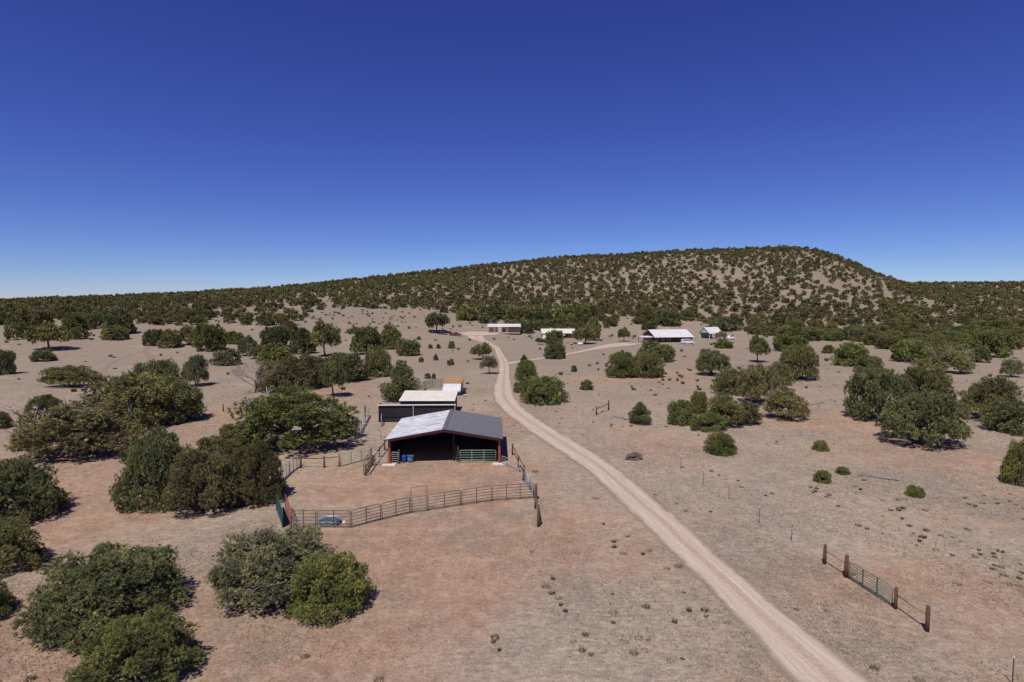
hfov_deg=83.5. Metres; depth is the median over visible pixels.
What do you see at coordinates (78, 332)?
juniper tree
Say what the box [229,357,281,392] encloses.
bare tree
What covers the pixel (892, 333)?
juniper tree
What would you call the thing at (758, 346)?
juniper tree
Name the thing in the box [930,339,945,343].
juniper tree
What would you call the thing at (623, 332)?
juniper tree
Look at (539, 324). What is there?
juniper tree
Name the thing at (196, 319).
juniper tree
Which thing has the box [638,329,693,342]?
ranch house
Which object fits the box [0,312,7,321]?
juniper tree
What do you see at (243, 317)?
juniper tree
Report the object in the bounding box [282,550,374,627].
juniper tree
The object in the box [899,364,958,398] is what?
juniper tree
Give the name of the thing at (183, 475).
juniper tree
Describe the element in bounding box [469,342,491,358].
juniper tree
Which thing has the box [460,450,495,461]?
pipe gate
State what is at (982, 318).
juniper tree
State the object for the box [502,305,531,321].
juniper tree
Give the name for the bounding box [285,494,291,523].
corral panel
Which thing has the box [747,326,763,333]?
juniper tree
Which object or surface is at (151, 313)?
juniper tree
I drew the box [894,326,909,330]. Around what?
juniper tree
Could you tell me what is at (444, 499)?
corral panel
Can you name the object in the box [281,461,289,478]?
corral panel
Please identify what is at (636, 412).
juniper tree
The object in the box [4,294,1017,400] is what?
brush
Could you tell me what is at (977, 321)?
juniper tree
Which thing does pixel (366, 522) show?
corral panel
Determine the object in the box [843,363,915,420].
juniper tree
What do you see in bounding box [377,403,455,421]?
windbreak
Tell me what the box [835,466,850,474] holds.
shrub
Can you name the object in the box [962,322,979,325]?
juniper tree
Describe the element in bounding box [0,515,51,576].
juniper tree
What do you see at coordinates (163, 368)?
juniper tree
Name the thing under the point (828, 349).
juniper tree
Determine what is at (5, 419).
juniper tree
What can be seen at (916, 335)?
juniper tree
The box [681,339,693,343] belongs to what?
parked van
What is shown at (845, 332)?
juniper tree
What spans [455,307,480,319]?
juniper tree
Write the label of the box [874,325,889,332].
juniper tree
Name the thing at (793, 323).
juniper tree
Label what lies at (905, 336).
juniper tree
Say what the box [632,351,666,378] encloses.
juniper tree
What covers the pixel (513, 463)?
corral panel
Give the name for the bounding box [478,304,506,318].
juniper tree
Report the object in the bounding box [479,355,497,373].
juniper tree
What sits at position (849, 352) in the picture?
juniper tree
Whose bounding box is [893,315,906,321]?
juniper tree
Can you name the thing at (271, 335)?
juniper tree
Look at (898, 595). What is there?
timber rail
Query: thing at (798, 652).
road
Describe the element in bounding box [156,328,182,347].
juniper tree
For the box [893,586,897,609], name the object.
wooden post
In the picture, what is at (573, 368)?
shrub
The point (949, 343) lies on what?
juniper tree
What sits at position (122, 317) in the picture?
juniper tree
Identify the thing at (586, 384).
shrub
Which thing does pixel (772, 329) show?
juniper tree
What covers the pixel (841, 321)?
juniper tree
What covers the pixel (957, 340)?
juniper tree
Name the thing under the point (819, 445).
shrub
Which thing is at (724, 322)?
juniper tree
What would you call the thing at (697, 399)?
juniper tree
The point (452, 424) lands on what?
barn
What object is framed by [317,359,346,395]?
juniper tree
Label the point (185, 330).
juniper tree
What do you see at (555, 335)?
juniper tree
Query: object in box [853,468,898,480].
fallen branch
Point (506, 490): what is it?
corral panel
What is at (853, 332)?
juniper tree
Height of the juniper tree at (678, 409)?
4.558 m
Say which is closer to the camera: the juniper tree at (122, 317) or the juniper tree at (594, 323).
the juniper tree at (122, 317)
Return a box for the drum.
[402,454,406,462]
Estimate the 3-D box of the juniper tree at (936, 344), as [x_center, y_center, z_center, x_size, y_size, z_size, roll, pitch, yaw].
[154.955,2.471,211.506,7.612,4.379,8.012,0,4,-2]
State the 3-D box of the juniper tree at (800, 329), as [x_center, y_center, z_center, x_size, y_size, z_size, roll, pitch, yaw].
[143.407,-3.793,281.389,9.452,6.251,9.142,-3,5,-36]
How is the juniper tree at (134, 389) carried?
on the ground at (460, 631)
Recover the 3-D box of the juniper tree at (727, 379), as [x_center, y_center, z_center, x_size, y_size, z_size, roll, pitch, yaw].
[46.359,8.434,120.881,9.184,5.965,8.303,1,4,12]
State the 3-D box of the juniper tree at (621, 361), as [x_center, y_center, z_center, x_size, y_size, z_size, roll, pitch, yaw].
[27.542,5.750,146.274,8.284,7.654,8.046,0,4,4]
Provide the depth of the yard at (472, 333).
299.12 m
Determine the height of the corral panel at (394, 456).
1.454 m
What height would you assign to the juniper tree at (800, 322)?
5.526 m
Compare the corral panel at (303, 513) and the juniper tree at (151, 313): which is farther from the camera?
the juniper tree at (151, 313)
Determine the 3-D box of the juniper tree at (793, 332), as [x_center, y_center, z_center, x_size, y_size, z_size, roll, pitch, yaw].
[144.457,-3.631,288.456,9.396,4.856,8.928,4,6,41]
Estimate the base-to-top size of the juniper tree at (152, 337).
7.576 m
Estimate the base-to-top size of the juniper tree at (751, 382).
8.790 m
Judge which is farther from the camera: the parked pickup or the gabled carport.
the gabled carport
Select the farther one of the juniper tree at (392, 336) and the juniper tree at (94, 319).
the juniper tree at (94, 319)
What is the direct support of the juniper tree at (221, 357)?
on the ground at (460, 631)
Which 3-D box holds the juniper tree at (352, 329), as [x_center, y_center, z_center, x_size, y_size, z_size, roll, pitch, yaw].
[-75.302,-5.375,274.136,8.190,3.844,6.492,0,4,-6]
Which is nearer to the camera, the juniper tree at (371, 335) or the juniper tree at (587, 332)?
the juniper tree at (371, 335)
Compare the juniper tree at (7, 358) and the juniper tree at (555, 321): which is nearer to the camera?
the juniper tree at (7, 358)
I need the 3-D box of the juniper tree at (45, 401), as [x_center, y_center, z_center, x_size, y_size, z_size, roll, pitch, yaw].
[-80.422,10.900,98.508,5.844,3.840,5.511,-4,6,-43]
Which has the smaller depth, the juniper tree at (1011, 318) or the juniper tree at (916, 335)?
the juniper tree at (916, 335)
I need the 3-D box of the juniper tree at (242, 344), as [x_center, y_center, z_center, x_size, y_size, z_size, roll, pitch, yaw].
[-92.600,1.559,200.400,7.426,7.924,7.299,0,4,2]
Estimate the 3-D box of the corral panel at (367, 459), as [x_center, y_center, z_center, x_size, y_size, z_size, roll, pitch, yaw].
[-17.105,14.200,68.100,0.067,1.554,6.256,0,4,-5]
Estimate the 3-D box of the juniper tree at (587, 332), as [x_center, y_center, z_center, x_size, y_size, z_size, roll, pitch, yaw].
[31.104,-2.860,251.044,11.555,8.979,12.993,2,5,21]
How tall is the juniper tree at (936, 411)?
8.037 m
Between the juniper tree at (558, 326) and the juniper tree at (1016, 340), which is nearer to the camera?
the juniper tree at (1016, 340)
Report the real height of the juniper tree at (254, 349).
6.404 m
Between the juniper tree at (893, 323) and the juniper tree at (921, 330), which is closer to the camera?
the juniper tree at (921, 330)
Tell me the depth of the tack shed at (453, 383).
119.19 m
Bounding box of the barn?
[382,409,505,465]
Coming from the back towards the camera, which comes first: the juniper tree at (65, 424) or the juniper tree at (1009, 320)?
the juniper tree at (1009, 320)
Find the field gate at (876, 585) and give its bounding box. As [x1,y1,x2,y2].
[848,562,892,606]
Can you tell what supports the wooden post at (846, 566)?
on the ground at (460, 631)
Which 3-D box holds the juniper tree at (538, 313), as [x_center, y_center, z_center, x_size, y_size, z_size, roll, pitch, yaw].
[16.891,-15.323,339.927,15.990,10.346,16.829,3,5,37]
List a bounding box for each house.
[487,324,520,332]
[540,329,574,337]
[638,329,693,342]
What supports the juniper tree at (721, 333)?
on the ground at (460, 631)
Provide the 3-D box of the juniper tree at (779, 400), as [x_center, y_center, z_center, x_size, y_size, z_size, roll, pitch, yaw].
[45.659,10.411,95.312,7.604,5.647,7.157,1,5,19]
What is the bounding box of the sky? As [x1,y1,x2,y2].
[0,0,1023,298]
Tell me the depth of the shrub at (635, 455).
71.00 m
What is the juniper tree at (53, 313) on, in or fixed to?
on the ground at (460, 631)
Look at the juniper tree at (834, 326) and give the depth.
316.28 m
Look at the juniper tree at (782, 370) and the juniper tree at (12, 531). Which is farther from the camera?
the juniper tree at (782, 370)
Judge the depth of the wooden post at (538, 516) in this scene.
50.19 m
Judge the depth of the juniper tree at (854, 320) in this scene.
343.41 m
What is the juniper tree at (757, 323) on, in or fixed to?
on the ground at (460, 631)
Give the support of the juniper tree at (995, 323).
on the ground at (460, 631)
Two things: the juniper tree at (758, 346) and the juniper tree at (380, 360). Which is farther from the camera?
the juniper tree at (758, 346)
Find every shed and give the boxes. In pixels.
[399,390,457,409]
[442,377,463,393]
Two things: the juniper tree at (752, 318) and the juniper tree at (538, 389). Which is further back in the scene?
the juniper tree at (752, 318)
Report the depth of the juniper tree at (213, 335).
207.59 m
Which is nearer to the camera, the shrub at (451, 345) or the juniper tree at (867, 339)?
the shrub at (451, 345)
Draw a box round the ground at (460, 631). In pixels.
[0,249,1023,681]
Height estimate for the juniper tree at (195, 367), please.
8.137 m
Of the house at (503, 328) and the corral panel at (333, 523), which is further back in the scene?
the house at (503, 328)
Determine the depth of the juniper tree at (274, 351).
173.31 m
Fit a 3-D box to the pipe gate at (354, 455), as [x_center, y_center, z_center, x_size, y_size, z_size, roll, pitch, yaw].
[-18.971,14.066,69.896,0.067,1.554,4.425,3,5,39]
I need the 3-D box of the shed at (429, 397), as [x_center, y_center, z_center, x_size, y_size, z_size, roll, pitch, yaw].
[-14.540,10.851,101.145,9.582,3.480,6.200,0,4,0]
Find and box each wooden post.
[537,507,539,526]
[823,544,826,564]
[844,554,848,577]
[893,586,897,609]
[924,605,930,631]
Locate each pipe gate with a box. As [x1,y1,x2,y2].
[341,447,370,465]
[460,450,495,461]
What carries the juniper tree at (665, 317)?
on the ground at (460, 631)
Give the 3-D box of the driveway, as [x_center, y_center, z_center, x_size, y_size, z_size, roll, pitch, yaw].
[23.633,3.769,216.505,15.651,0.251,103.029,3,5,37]
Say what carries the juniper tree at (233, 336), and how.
on the ground at (460, 631)
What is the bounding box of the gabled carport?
[699,327,720,338]
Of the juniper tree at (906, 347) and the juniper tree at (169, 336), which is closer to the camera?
the juniper tree at (906, 347)
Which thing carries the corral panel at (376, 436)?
on the ground at (460, 631)
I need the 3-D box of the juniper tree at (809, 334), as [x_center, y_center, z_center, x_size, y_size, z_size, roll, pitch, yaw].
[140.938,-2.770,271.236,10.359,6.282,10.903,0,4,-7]
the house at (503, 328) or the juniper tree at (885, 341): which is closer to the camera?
the juniper tree at (885, 341)
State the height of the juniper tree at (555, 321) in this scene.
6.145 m
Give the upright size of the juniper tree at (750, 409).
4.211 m
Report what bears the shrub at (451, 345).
on the ground at (460, 631)
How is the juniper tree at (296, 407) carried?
on the ground at (460, 631)
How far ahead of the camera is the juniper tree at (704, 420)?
86.64 m
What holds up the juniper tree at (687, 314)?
on the ground at (460, 631)
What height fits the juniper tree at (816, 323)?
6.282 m
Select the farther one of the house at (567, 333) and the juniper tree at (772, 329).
the juniper tree at (772, 329)
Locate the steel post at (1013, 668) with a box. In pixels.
[1012,656,1014,681]
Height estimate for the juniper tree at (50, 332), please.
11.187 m
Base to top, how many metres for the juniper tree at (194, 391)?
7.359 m
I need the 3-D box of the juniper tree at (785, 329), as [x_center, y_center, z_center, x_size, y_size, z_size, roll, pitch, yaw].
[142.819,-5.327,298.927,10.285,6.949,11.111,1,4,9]
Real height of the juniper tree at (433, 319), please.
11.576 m
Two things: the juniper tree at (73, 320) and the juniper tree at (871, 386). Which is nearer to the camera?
the juniper tree at (871, 386)
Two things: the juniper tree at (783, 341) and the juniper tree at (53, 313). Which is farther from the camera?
the juniper tree at (53, 313)
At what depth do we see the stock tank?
50.69 m
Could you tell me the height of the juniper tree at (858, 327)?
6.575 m
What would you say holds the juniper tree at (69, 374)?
on the ground at (460, 631)
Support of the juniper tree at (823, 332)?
on the ground at (460, 631)
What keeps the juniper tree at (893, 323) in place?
on the ground at (460, 631)
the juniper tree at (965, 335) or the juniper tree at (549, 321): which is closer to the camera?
the juniper tree at (965, 335)
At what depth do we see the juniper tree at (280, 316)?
299.35 m
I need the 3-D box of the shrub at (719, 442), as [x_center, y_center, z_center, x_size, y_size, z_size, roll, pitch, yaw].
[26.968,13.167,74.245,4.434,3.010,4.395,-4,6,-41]
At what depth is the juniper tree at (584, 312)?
329.28 m
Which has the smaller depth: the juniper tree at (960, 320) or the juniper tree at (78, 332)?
the juniper tree at (78, 332)
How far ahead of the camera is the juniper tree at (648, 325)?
321.43 m
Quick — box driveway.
[500,343,637,363]
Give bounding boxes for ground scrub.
[9,364,1023,681]
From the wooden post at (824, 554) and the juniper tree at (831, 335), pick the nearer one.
the wooden post at (824, 554)
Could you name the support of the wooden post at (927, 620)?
on the ground at (460, 631)
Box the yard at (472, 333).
[458,331,514,335]
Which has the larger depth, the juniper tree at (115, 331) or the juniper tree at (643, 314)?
the juniper tree at (643, 314)
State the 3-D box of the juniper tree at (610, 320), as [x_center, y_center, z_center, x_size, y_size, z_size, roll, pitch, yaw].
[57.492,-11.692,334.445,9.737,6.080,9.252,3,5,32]
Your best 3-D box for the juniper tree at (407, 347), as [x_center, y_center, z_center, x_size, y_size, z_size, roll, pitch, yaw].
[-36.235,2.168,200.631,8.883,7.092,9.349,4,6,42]
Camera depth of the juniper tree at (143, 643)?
29.61 m
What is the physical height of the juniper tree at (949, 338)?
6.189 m
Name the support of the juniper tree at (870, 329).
on the ground at (460, 631)
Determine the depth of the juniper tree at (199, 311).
321.85 m
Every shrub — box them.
[447,358,453,364]
[448,341,454,348]
[520,354,527,360]
[571,365,577,371]
[579,379,593,389]
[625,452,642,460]
[702,431,738,456]
[712,338,733,348]
[811,440,829,451]
[812,469,831,483]
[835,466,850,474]
[905,484,925,498]
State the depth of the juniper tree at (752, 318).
335.13 m
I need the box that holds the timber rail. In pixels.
[896,594,925,614]
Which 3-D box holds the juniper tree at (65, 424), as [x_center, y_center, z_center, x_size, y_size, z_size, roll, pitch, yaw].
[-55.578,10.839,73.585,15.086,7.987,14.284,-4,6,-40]
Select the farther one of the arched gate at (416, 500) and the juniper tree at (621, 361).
the juniper tree at (621, 361)
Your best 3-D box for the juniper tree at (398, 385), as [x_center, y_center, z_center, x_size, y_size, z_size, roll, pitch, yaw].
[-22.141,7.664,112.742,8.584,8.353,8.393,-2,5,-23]
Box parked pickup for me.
[723,335,735,339]
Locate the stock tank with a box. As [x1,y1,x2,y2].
[318,515,340,525]
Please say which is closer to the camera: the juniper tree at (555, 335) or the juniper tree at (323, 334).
the juniper tree at (323, 334)
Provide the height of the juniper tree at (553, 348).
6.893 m
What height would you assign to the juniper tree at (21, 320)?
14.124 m
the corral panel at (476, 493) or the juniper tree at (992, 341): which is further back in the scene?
the juniper tree at (992, 341)
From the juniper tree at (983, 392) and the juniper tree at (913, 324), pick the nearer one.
the juniper tree at (983, 392)
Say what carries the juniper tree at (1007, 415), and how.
on the ground at (460, 631)
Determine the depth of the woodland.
433.75 m
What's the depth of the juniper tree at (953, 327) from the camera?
298.51 m
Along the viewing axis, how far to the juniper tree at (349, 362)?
137.21 m
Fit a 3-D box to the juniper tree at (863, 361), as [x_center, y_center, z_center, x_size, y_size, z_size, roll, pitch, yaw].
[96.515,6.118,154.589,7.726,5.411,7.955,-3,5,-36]
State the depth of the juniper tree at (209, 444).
66.22 m
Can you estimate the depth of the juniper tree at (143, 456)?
53.83 m
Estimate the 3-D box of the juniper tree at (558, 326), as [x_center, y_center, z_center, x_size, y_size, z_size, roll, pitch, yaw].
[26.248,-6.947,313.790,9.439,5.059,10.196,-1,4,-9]
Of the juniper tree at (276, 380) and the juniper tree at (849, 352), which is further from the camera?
the juniper tree at (849, 352)
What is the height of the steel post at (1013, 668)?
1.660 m
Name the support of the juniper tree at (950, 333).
on the ground at (460, 631)
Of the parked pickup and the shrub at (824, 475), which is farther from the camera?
the parked pickup
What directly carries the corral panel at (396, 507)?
on the ground at (460, 631)
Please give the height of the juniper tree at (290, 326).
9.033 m
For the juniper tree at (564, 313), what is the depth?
337.48 m
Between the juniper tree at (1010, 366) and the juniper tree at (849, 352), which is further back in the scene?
the juniper tree at (849, 352)
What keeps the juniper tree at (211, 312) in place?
on the ground at (460, 631)
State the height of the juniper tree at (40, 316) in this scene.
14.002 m
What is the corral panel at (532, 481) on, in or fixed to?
on the ground at (460, 631)
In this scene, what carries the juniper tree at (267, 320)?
on the ground at (460, 631)
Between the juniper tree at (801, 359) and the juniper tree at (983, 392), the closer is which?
the juniper tree at (983, 392)
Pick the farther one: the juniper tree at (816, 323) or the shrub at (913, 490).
the juniper tree at (816, 323)
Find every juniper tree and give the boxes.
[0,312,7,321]
[0,350,16,374]
[0,411,13,428]
[0,456,72,521]
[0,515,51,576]
[0,579,17,619]
[3,307,37,339]
[3,396,147,457]
[9,541,192,654]
[22,394,62,413]
[23,320,72,348]
[28,349,58,361]
[29,308,54,326]
[35,364,102,386]
[49,310,57,318]
[61,313,90,329]
[63,602,204,681]
[70,326,91,339]
[79,369,200,430]
[84,313,103,329]
[98,324,129,339]
[100,306,136,332]
[108,424,201,513]
[132,357,186,381]
[141,328,162,345]
[144,379,205,424]
[145,310,161,317]
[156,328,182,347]
[160,445,245,512]
[172,314,187,321]
[175,310,190,318]
[178,324,198,344]
[180,352,209,385]
[186,310,196,315]
[188,314,206,324]
[192,321,227,351]
[192,434,241,467]
[193,307,206,314]
[201,309,218,316]
[205,520,338,610]
[208,348,241,365]
[216,436,288,507]
[218,420,270,449]
[224,330,244,344]
[226,385,361,448]
[236,335,257,355]
[238,315,253,321]
[246,341,263,358]
[254,360,295,392]
[256,342,292,364]
[258,316,276,324]
[259,325,288,346]
[271,313,286,321]
[278,351,330,388]
[280,320,298,339]
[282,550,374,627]
[288,326,315,354]
[310,317,342,355]
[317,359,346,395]
[318,352,370,382]
[346,326,359,333]
[349,326,385,353]
[363,348,394,377]
[378,360,420,400]
[381,324,401,349]
[396,338,420,355]
[424,311,449,332]
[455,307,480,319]
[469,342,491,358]
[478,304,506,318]
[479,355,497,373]
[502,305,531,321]
[513,360,537,380]
[513,380,525,393]
[516,320,527,328]
[518,375,570,405]
[521,321,534,333]
[528,307,553,320]
[534,320,549,329]
[535,338,544,343]
[542,319,551,325]
[543,340,565,358]
[544,329,563,343]
[550,319,566,327]
[552,324,566,328]
[553,303,575,322]
[570,321,585,328]
[571,325,595,343]
[573,303,599,324]
[585,316,600,339]
[602,316,617,325]
[604,349,636,377]
[617,326,630,341]
[628,402,651,423]
[631,306,655,323]
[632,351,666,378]
[636,340,676,361]
[641,321,657,329]
[653,309,681,324]
[666,398,697,425]
[680,309,695,319]
[689,412,727,431]
[690,390,707,414]
[695,348,731,374]
[703,316,741,330]
[705,391,744,425]
[709,366,745,395]
[715,330,726,337]
[731,399,764,423]
[736,360,785,403]
[745,316,758,323]
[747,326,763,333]
[748,320,765,327]
[749,333,771,361]
[760,361,796,387]
[762,386,810,418]
[768,327,777,334]
[771,317,786,325]
[771,334,808,350]
[775,325,793,335]
[776,343,819,379]
[785,319,798,328]
[790,329,797,335]
[793,327,809,336]
[794,318,804,326]
[798,329,821,340]
[808,320,824,327]
[813,329,826,339]
[820,345,833,353]
[824,330,843,340]
[825,323,838,329]
[829,341,870,366]
[831,317,846,324]
[837,327,849,339]
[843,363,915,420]
[846,316,863,324]
[847,328,868,339]
[851,325,863,328]
[851,354,884,372]
[861,325,881,332]
[862,333,881,344]
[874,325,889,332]
[874,335,898,348]
[874,390,973,446]
[883,331,899,335]
[886,318,902,328]
[890,339,933,362]
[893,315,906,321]
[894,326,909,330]
[894,333,912,339]
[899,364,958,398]
[900,321,920,328]
[902,327,919,334]
[910,333,929,338]
[910,345,976,372]
[911,329,932,332]
[925,330,936,334]
[927,332,952,340]
[929,342,941,347]
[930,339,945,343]
[938,342,957,346]
[939,330,961,337]
[947,344,972,359]
[949,325,965,329]
[951,338,965,342]
[952,333,971,339]
[956,315,972,322]
[957,374,1023,415]
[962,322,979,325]
[962,329,1013,357]
[962,346,992,361]
[971,319,985,324]
[972,317,989,320]
[979,400,1023,436]
[985,319,1003,327]
[999,318,1017,324]
[999,359,1023,376]
[999,438,1023,484]
[1000,316,1017,320]
[1000,332,1023,349]
[1001,320,1015,326]
[1009,327,1023,334]
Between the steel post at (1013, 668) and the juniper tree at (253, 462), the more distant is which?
the juniper tree at (253, 462)
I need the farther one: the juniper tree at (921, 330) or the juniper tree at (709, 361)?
the juniper tree at (921, 330)
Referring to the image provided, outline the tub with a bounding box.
[407,454,413,462]
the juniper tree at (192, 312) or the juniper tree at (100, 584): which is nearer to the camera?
the juniper tree at (100, 584)
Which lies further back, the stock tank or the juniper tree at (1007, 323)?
the juniper tree at (1007, 323)
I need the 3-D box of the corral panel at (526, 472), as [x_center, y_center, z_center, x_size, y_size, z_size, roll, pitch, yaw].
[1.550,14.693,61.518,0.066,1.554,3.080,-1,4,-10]
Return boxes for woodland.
[0,244,1023,352]
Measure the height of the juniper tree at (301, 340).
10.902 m
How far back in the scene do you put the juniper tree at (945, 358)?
151.61 m
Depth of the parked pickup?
278.03 m
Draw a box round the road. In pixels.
[466,335,870,681]
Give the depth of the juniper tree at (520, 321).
321.70 m
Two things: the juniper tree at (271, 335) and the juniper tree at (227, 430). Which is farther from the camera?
the juniper tree at (271, 335)
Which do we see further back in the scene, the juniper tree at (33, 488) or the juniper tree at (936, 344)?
the juniper tree at (936, 344)
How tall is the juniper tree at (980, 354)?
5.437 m
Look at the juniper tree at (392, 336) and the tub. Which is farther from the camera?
the juniper tree at (392, 336)
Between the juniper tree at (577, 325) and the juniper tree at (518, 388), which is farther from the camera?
the juniper tree at (577, 325)
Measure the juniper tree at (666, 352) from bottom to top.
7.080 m
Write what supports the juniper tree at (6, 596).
on the ground at (460, 631)
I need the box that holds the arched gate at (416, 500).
[410,486,426,511]
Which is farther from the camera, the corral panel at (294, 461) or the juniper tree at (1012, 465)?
the corral panel at (294, 461)
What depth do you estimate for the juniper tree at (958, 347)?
186.48 m
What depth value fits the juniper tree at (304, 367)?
124.98 m
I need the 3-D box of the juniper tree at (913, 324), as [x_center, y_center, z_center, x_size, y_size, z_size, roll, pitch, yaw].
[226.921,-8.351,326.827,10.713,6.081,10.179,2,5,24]
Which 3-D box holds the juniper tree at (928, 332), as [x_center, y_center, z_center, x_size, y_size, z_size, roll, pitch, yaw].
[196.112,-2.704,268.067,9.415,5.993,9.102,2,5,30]
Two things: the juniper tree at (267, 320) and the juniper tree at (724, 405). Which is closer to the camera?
the juniper tree at (724, 405)
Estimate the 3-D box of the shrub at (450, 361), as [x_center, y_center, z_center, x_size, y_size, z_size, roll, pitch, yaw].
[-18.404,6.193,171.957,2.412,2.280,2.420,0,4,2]
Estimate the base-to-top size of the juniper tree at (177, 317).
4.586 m
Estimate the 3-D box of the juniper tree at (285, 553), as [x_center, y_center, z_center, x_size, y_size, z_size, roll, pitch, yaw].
[-16.210,14.903,39.322,8.683,4.790,9.064,-4,6,-42]
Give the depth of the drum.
69.82 m
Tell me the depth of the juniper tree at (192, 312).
316.69 m
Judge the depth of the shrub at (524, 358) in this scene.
179.29 m
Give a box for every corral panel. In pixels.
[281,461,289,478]
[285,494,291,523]
[289,454,299,471]
[291,510,315,526]
[317,510,350,527]
[351,503,380,527]
[360,433,385,440]
[363,448,371,472]
[381,497,409,518]
[392,452,397,462]
[428,490,460,510]
[461,486,490,505]
[492,483,533,500]
[502,456,519,471]
[523,467,529,485]
[529,476,534,493]
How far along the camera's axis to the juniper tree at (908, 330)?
288.73 m
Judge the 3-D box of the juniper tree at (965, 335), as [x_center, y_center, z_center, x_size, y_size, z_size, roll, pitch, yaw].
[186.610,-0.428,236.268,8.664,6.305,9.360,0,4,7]
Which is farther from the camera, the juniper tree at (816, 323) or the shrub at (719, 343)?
the juniper tree at (816, 323)
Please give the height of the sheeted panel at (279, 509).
1.687 m
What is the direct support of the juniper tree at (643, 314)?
on the ground at (460, 631)
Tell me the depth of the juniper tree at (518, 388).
121.24 m
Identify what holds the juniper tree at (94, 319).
on the ground at (460, 631)
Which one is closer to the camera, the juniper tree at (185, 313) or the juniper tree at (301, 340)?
the juniper tree at (301, 340)
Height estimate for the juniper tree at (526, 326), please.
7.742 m
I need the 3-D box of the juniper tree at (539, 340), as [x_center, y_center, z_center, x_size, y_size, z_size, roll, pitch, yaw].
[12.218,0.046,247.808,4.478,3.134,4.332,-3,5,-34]
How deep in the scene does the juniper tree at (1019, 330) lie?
271.41 m
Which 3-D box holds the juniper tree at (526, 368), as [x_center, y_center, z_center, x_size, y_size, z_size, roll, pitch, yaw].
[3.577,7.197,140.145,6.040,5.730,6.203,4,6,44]
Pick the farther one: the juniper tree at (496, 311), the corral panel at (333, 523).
the juniper tree at (496, 311)
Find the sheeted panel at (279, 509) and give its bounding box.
[275,493,282,527]
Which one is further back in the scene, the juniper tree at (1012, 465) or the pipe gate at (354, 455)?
the pipe gate at (354, 455)
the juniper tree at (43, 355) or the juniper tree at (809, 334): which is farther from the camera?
the juniper tree at (809, 334)
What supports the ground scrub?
on the ground at (460, 631)
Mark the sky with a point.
(146, 146)
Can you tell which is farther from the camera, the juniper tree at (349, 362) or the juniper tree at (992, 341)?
the juniper tree at (992, 341)
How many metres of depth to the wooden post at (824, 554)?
43.14 m
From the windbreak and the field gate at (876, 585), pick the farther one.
the windbreak

